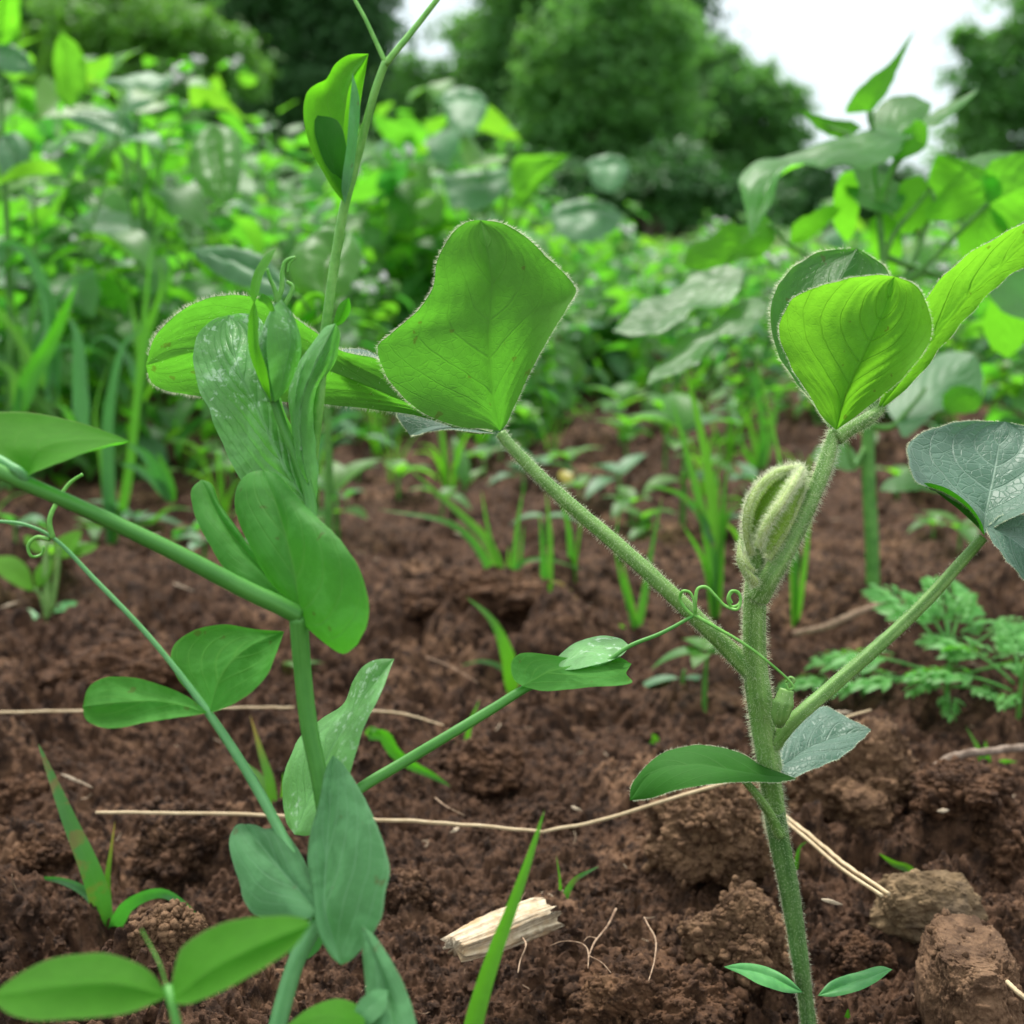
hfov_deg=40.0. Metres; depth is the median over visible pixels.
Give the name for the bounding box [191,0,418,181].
tree
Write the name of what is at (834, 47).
sky
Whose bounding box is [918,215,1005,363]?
weed
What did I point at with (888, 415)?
weed
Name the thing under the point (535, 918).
wood chip
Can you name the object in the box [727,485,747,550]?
grass tuft
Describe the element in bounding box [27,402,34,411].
seedling
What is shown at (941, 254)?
weed
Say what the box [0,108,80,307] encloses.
weed
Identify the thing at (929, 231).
weed
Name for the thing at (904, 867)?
seedling
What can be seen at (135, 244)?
weed
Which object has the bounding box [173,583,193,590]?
husk
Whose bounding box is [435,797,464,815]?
dry root
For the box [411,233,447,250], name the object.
weed
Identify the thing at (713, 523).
grass tuft
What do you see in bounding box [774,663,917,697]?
cut leaf weed
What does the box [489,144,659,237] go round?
bush
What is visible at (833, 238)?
weed
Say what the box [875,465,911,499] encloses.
seedling
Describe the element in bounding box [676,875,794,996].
soil clod
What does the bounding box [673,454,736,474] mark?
seedling
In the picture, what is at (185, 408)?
weed
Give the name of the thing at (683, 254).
weed
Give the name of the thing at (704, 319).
weed
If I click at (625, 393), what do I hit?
seedling
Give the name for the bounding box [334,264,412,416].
weed
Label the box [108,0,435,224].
tree
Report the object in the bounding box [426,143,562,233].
weed
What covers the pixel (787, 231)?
weed
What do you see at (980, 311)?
weed
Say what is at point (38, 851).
soil clod
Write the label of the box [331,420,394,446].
seedling
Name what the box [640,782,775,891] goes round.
soil clod
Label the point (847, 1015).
seedling
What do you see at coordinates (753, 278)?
weed
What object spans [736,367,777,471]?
grass tuft
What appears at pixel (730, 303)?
weed
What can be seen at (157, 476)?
grass tuft
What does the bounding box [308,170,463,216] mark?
weed
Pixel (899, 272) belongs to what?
weed
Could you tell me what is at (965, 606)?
cut leaf weed
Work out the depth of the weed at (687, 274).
1.96 m
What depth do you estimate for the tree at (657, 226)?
19.88 m
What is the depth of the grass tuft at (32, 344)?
0.90 m
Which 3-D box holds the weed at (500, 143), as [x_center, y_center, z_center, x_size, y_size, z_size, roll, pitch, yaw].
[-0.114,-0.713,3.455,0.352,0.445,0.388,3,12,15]
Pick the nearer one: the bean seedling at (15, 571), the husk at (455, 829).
the husk at (455, 829)
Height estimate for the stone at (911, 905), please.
0.020 m
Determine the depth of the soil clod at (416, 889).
0.36 m
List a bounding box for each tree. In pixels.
[2,0,221,148]
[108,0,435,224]
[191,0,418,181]
[364,12,469,169]
[376,0,601,169]
[461,0,747,235]
[488,0,737,217]
[580,0,721,237]
[631,26,838,225]
[919,0,1023,223]
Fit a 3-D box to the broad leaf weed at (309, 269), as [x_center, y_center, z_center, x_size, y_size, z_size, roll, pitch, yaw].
[-0.105,-0.033,0.622,0.079,0.183,0.050,0,12,0]
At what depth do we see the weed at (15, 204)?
1.17 m
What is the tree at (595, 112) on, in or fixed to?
on the ground at (462, 870)
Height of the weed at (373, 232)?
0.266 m
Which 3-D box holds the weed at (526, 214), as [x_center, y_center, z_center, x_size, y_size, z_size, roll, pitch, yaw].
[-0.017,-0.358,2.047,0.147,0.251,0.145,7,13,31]
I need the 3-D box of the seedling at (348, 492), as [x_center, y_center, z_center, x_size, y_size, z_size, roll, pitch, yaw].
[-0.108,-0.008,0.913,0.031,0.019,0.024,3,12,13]
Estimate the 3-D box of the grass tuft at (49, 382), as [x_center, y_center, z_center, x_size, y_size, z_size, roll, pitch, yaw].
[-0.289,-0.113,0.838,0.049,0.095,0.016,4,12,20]
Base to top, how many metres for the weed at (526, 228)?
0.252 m
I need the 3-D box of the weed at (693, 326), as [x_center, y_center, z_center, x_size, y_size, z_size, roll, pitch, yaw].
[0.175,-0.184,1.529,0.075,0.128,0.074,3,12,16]
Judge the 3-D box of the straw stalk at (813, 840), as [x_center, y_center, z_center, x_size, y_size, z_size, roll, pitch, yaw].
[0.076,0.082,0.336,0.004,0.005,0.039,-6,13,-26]
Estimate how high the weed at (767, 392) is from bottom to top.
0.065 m
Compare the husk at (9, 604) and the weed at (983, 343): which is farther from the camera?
the weed at (983, 343)
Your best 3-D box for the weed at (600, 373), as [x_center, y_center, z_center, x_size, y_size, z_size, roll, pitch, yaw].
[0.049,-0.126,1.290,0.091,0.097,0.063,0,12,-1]
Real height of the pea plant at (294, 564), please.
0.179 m
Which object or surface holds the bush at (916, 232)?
on the ground at (462, 870)
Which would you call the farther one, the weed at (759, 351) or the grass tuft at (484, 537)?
the weed at (759, 351)
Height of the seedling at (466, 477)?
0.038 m
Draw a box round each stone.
[868,868,988,944]
[914,907,1023,1023]
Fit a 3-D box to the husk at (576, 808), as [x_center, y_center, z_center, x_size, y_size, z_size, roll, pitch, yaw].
[0.018,0.080,0.381,0.003,0.002,0.004,0,12,0]
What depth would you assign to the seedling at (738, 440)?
1.12 m
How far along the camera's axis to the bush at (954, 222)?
18.91 m
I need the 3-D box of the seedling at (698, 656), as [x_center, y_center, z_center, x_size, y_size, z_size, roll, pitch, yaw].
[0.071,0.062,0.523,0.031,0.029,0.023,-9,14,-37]
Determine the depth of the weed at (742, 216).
2.29 m
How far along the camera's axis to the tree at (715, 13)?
25.55 m
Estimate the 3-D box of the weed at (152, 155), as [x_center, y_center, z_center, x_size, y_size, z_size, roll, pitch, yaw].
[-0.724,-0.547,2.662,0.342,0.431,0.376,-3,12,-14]
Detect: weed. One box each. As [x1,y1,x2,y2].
[0,0,35,490]
[0,36,116,228]
[0,48,244,395]
[0,53,153,391]
[0,82,175,474]
[0,86,221,427]
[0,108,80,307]
[0,144,131,417]
[0,200,25,287]
[0,208,71,410]
[0,320,101,488]
[4,103,161,238]
[22,128,263,439]
[33,151,118,178]
[34,55,215,323]
[51,266,188,479]
[53,32,242,481]
[59,113,186,193]
[65,150,317,401]
[72,275,289,476]
[106,56,210,210]
[114,62,257,314]
[127,143,190,187]
[127,181,259,406]
[130,168,296,325]
[150,173,258,246]
[160,144,269,249]
[161,55,301,216]
[172,105,278,214]
[190,226,361,529]
[212,131,337,307]
[218,100,337,298]
[222,183,382,325]
[229,152,346,334]
[253,137,318,299]
[268,139,363,340]
[273,185,362,310]
[292,79,520,355]
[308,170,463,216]
[313,143,461,351]
[316,302,395,438]
[321,109,460,340]
[322,85,509,332]
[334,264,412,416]
[359,125,460,187]
[364,114,551,348]
[367,101,444,181]
[392,119,505,237]
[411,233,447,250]
[424,131,553,216]
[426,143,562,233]
[442,87,629,242]
[465,199,541,232]
[472,358,542,435]
[472,373,543,445]
[480,189,546,244]
[493,187,549,235]
[504,299,589,448]
[506,197,615,351]
[525,211,614,342]
[525,234,581,282]
[526,271,629,429]
[528,184,652,271]
[529,198,553,258]
[533,335,609,425]
[536,197,630,286]
[540,322,576,422]
[563,271,643,400]
[564,261,644,393]
[576,225,662,398]
[586,223,646,310]
[591,282,663,369]
[599,264,678,411]
[602,266,676,387]
[607,275,657,342]
[609,234,664,278]
[609,267,654,341]
[612,249,660,300]
[629,241,690,352]
[633,241,698,318]
[641,232,704,281]
[644,282,703,392]
[649,252,695,338]
[655,275,687,340]
[656,261,737,375]
[661,266,699,330]
[665,373,684,394]
[677,309,748,398]
[681,226,717,275]
[682,260,748,363]
[698,218,731,308]
[701,213,764,297]
[703,229,757,348]
[705,252,795,433]
[734,249,788,373]
[738,247,775,344]
[744,198,866,337]
[749,243,804,344]
[750,244,801,271]
[758,352,792,395]
[760,248,792,359]
[768,344,825,425]
[773,229,813,272]
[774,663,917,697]
[779,225,820,256]
[792,244,898,268]
[804,575,1023,722]
[810,232,828,253]
[826,219,870,247]
[843,232,869,248]
[846,222,869,250]
[853,234,911,275]
[856,215,926,256]
[864,234,922,282]
[877,264,952,423]
[882,318,982,420]
[891,229,961,353]
[901,221,968,337]
[901,621,1023,719]
[907,216,965,272]
[907,222,953,263]
[913,238,961,350]
[915,276,992,385]
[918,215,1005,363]
[931,284,977,348]
[931,335,957,427]
[937,214,969,261]
[939,297,991,390]
[947,214,970,258]
[953,226,1022,368]
[959,213,1023,424]
[973,294,1023,404]
[982,348,1023,420]
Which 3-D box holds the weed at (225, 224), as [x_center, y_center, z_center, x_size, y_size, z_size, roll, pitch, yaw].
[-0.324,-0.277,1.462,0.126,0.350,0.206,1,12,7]
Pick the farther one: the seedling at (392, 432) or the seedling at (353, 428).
the seedling at (392, 432)
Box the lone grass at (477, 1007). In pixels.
[464,812,543,1023]
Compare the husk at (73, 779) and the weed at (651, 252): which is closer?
the husk at (73, 779)
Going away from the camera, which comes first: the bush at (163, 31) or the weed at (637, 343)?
the weed at (637, 343)
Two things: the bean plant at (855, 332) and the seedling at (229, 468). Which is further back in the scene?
the seedling at (229, 468)
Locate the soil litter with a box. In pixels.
[7,453,1014,1013]
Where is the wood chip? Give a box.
[440,897,564,962]
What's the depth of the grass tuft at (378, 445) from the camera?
1.09 m
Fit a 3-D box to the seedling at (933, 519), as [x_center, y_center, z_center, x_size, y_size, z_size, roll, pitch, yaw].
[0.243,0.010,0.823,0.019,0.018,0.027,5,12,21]
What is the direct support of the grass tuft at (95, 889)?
on the ground at (462, 870)
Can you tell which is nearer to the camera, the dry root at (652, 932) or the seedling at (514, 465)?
the dry root at (652, 932)
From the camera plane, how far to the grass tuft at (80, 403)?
0.76 m
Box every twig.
[792,603,880,635]
[933,744,1023,763]
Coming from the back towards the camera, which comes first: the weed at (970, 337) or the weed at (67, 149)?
the weed at (970, 337)
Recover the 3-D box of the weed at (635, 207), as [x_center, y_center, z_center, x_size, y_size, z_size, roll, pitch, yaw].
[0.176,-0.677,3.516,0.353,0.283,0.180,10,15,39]
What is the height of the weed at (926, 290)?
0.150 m
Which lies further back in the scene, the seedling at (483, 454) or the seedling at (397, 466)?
the seedling at (483, 454)
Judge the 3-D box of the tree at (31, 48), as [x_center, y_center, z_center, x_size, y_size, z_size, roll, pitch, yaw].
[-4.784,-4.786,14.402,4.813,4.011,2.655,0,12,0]
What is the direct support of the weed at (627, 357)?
on the ground at (462, 870)
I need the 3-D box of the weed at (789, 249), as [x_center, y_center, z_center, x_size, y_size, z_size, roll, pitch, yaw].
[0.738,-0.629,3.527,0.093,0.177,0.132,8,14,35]
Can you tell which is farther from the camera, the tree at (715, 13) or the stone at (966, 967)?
the tree at (715, 13)
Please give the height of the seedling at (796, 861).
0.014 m
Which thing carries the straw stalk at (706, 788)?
on the ground at (462, 870)
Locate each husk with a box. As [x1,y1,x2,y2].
[0,602,17,607]
[61,774,92,787]
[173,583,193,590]
[450,827,458,832]
[571,806,581,811]
[821,898,842,904]
[837,711,851,713]
[937,808,948,812]
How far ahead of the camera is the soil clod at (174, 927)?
0.31 m
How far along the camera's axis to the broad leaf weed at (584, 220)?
1.34 m
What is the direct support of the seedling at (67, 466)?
on the ground at (462, 870)
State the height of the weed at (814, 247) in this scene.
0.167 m
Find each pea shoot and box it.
[0,916,309,1023]
[289,989,387,1023]
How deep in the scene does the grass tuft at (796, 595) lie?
0.62 m
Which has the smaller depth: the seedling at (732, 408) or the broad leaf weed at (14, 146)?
the broad leaf weed at (14, 146)
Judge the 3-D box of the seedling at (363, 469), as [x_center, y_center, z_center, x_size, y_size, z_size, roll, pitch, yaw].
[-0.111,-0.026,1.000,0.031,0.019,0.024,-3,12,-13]
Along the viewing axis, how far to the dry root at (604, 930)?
0.31 m
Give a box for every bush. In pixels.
[10,0,285,145]
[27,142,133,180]
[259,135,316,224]
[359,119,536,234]
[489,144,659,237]
[509,135,786,246]
[627,137,776,238]
[706,214,833,238]
[766,161,932,235]
[824,160,961,238]
[938,217,967,224]
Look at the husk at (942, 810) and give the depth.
0.38 m
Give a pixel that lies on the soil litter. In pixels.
(579, 753)
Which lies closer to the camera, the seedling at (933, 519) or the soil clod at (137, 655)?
the soil clod at (137, 655)
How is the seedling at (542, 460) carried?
on the ground at (462, 870)
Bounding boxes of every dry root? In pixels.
[11,874,17,891]
[426,657,477,682]
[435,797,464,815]
[517,936,526,972]
[550,908,616,972]
[643,917,656,981]
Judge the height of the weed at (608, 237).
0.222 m
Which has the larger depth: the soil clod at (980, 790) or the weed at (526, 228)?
the weed at (526, 228)
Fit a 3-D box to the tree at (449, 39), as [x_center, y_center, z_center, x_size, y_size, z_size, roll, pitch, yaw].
[-1.523,-5.815,21.219,2.531,3.310,1.917,-3,12,-16]
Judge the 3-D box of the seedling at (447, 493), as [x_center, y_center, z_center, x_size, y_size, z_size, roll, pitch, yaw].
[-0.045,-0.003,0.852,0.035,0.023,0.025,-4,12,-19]
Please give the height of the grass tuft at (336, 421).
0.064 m
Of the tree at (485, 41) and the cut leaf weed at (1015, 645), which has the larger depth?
the tree at (485, 41)
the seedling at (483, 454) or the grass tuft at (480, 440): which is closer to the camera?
the seedling at (483, 454)
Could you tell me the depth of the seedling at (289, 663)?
0.57 m
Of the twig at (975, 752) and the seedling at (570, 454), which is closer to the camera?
the twig at (975, 752)
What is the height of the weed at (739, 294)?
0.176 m
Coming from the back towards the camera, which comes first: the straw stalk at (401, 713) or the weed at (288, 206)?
the weed at (288, 206)
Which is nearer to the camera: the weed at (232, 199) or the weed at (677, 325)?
the weed at (677, 325)
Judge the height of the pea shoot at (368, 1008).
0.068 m
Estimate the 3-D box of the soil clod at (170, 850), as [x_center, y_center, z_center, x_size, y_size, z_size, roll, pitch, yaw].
[-0.095,0.096,0.398,0.029,0.031,0.029,0,12,0]
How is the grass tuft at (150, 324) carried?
on the ground at (462, 870)
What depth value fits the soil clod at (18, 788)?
0.44 m
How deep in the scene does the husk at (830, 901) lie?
0.33 m
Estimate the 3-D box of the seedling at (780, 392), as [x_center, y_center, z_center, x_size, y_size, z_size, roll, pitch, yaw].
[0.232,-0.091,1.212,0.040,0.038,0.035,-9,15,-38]
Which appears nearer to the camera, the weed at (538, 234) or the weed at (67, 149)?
the weed at (67, 149)
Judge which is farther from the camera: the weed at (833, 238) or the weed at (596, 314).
the weed at (833, 238)
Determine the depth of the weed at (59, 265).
1.10 m
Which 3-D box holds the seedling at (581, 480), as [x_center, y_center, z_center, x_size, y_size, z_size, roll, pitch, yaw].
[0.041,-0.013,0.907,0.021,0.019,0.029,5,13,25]
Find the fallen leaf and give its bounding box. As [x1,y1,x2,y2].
[365,726,449,786]
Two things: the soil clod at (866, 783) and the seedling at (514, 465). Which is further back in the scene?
the seedling at (514, 465)
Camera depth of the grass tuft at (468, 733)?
0.48 m
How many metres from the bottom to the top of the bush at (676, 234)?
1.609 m
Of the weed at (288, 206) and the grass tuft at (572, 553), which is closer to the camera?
the grass tuft at (572, 553)
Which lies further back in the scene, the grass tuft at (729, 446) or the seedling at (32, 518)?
the grass tuft at (729, 446)
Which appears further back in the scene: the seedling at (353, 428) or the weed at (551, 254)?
the weed at (551, 254)
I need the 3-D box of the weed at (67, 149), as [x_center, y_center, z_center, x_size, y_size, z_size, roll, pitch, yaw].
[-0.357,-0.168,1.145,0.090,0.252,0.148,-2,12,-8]
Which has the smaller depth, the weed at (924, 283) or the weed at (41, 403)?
the weed at (41, 403)
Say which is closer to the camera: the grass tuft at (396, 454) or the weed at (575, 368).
the grass tuft at (396, 454)
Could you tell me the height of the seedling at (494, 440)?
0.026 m
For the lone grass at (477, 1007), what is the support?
on the ground at (462, 870)
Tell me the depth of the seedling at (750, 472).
0.91 m
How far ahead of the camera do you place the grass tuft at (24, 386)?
0.81 m
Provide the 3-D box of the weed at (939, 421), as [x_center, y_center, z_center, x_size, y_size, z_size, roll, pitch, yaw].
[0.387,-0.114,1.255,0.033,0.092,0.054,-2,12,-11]
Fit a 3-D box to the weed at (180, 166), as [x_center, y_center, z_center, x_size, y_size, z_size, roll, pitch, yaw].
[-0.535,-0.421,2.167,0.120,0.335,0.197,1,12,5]
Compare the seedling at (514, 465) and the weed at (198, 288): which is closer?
the seedling at (514, 465)
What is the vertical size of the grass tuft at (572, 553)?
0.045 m
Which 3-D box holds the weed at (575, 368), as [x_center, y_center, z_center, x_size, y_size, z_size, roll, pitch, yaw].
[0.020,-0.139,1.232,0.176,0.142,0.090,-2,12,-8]
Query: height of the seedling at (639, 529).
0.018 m
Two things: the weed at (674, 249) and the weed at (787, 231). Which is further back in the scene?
the weed at (787, 231)
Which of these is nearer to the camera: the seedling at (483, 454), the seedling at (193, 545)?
the seedling at (193, 545)
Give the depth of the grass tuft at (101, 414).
1.05 m
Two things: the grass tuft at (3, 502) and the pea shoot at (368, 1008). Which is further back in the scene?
the grass tuft at (3, 502)
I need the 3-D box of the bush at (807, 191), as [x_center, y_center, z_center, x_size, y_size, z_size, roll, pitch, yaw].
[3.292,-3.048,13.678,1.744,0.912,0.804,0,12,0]
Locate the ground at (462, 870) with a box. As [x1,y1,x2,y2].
[0,226,1023,1023]
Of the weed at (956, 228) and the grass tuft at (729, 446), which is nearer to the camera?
the grass tuft at (729, 446)
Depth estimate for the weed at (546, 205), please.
2.67 m
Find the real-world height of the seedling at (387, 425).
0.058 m
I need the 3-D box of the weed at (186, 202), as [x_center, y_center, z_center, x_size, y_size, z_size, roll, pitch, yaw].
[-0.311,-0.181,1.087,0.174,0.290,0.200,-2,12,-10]
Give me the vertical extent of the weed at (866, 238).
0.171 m
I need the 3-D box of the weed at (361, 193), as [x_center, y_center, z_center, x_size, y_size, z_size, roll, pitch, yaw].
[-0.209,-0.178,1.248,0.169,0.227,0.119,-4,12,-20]
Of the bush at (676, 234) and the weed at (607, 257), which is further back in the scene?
the bush at (676, 234)
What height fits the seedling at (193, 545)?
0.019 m
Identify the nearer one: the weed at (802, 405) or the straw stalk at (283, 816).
the straw stalk at (283, 816)
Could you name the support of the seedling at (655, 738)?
on the ground at (462, 870)
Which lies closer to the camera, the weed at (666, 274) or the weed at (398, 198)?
the weed at (398, 198)
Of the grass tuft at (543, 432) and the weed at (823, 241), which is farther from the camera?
the weed at (823, 241)
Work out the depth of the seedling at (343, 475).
0.78 m
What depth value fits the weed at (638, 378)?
1.34 m
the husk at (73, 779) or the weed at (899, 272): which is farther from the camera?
the weed at (899, 272)
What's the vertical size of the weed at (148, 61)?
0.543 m
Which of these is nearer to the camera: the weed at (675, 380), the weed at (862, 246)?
the weed at (675, 380)
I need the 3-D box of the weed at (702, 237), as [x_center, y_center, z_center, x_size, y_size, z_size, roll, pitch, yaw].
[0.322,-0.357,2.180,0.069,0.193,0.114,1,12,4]
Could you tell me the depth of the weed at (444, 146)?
1.60 m
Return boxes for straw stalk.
[0,706,293,713]
[95,811,542,832]
[372,710,443,725]
[542,709,870,833]
[786,814,890,897]
[1005,980,1023,999]
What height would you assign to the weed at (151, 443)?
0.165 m
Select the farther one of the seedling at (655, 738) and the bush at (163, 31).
the bush at (163, 31)
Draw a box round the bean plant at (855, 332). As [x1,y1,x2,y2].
[145,218,1023,1023]
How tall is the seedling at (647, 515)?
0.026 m
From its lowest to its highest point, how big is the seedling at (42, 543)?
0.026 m
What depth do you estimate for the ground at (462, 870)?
0.52 m
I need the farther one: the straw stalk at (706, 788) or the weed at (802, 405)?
the weed at (802, 405)
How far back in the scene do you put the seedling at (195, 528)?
0.82 m
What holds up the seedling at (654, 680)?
on the ground at (462, 870)
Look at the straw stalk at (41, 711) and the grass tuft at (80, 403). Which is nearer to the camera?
the straw stalk at (41, 711)
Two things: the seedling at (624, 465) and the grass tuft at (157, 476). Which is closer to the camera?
the grass tuft at (157, 476)
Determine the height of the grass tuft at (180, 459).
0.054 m
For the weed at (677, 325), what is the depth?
1.89 m
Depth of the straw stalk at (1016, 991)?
0.27 m
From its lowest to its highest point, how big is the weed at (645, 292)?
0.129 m
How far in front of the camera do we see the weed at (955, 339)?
1.84 m
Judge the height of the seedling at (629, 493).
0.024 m
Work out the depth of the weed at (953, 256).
2.71 m
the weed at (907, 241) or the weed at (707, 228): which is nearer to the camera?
the weed at (907, 241)
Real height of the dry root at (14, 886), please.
0.008 m
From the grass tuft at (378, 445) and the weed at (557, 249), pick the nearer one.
the grass tuft at (378, 445)
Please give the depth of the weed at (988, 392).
1.18 m
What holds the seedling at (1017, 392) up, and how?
on the ground at (462, 870)
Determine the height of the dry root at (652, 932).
0.002 m
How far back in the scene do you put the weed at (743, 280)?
1.99 m
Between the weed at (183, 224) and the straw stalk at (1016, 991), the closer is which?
the straw stalk at (1016, 991)
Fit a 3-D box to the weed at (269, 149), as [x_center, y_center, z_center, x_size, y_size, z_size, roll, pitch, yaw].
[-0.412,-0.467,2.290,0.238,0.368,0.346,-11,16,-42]
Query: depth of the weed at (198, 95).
1.44 m
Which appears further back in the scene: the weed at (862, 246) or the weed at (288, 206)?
the weed at (862, 246)
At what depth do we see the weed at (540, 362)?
1.17 m
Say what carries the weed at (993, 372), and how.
on the ground at (462, 870)
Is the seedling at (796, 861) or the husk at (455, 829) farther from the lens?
the seedling at (796, 861)
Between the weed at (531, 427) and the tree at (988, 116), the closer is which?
the weed at (531, 427)
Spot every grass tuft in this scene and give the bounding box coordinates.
[0,241,60,402]
[0,248,108,372]
[0,282,76,411]
[0,491,24,508]
[38,744,194,928]
[52,316,89,424]
[55,403,125,454]
[86,249,163,401]
[94,245,151,544]
[121,444,175,501]
[133,506,199,540]
[140,404,196,468]
[179,440,240,514]
[249,716,283,802]
[316,414,364,508]
[349,414,417,482]
[354,407,395,456]
[380,469,579,598]
[418,430,469,491]
[461,598,517,693]
[464,701,478,740]
[475,389,535,445]
[516,376,591,457]
[539,492,552,591]
[556,856,598,898]
[562,505,583,581]
[615,499,661,629]
[637,387,696,436]
[646,369,741,619]
[667,373,798,463]
[670,427,749,495]
[675,459,750,515]
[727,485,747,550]
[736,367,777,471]
[754,354,809,626]
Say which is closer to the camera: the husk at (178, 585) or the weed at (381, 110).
the husk at (178, 585)
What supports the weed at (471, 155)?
on the ground at (462, 870)
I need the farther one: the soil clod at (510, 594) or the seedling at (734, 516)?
the seedling at (734, 516)
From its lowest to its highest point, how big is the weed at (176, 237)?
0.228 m
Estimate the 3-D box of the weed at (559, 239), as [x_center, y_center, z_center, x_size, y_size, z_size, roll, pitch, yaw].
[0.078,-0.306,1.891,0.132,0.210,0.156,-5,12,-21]
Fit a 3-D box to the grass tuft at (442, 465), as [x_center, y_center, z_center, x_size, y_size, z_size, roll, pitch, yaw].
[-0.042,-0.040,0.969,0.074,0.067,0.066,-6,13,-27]
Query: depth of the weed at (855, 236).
3.24 m
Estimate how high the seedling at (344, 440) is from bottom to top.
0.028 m
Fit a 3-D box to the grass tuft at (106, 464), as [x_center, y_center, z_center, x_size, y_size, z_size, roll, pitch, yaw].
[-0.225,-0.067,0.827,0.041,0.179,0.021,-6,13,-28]
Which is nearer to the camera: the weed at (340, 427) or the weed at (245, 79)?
the weed at (340, 427)
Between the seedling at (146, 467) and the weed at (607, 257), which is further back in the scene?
the weed at (607, 257)
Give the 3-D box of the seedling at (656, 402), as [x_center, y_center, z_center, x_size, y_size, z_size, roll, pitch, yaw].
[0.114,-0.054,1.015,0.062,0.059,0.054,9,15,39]
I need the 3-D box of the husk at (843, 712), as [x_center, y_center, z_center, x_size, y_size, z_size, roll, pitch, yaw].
[0.107,0.065,0.456,0.008,0.002,0.004,0,12,0]
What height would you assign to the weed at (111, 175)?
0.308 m
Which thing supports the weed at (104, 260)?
on the ground at (462, 870)
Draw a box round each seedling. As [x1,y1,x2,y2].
[0,514,46,542]
[0,531,98,621]
[24,540,93,587]
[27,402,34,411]
[58,393,71,405]
[60,450,95,480]
[74,517,101,541]
[88,500,182,525]
[138,465,180,470]
[164,440,228,475]
[170,533,206,558]
[173,521,200,540]
[191,459,234,496]
[284,660,323,666]
[317,459,382,538]
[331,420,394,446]
[332,437,353,451]
[333,489,365,504]
[357,464,377,482]
[379,422,403,447]
[385,460,437,499]
[386,412,388,434]
[410,487,470,517]
[452,437,486,492]
[466,446,502,477]
[473,431,527,461]
[487,456,554,491]
[499,448,579,475]
[509,402,542,450]
[512,512,579,544]
[546,446,603,471]
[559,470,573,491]
[561,475,590,499]
[584,383,648,445]
[585,454,646,498]
[598,414,656,457]
[603,486,650,522]
[616,507,675,538]
[623,393,742,527]
[627,393,703,471]
[627,517,660,539]
[643,669,701,686]
[649,734,659,743]
[652,637,718,712]
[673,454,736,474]
[713,398,740,425]
[719,434,757,451]
[725,514,742,518]
[728,463,757,485]
[765,385,795,418]
[766,356,785,383]
[794,842,806,870]
[844,1009,849,1018]
[860,430,877,443]
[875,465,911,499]
[880,854,913,871]
[907,513,942,538]
[924,511,978,550]
[967,729,1015,763]
[983,372,1023,414]
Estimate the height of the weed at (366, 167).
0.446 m
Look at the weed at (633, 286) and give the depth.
1.77 m
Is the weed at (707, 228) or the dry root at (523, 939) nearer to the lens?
the dry root at (523, 939)
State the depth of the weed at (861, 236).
3.21 m
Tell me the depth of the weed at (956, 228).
1.51 m
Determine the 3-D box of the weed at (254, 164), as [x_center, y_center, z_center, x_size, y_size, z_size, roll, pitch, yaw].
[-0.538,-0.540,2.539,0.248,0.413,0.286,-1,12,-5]
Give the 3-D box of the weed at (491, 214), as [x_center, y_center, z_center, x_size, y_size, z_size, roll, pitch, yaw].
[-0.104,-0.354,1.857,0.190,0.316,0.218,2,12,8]
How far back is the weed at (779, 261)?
2.91 m
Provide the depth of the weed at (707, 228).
2.25 m
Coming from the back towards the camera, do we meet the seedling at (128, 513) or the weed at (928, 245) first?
the weed at (928, 245)
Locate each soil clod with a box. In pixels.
[0,753,75,817]
[9,827,74,874]
[34,633,186,693]
[125,795,228,886]
[127,899,208,961]
[383,866,438,914]
[401,563,550,624]
[433,733,525,802]
[506,801,579,838]
[562,944,749,1023]
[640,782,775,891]
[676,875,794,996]
[782,715,920,829]
[825,929,898,980]
[908,755,1019,821]
[965,809,1023,885]
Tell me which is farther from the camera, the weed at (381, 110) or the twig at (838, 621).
the weed at (381, 110)
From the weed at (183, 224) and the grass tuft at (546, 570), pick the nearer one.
the grass tuft at (546, 570)
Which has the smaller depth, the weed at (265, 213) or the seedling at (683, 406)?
the seedling at (683, 406)
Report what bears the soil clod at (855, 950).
on the ground at (462, 870)
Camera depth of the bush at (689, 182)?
11.58 m
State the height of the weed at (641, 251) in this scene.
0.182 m
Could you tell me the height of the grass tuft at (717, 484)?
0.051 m
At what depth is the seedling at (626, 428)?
1.00 m
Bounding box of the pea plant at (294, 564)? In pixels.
[0,0,794,1023]
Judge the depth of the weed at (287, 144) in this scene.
1.95 m
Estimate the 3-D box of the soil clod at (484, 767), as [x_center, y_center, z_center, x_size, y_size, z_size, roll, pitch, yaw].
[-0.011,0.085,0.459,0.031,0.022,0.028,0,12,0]
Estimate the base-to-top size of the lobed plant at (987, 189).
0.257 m
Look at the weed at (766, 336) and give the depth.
1.54 m
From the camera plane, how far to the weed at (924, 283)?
1.63 m
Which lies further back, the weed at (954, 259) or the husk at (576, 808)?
the weed at (954, 259)
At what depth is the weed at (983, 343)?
1.35 m
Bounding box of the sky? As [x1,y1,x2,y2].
[383,0,1023,225]
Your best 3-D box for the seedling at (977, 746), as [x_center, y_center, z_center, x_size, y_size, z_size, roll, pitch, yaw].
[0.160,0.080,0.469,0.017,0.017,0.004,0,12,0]

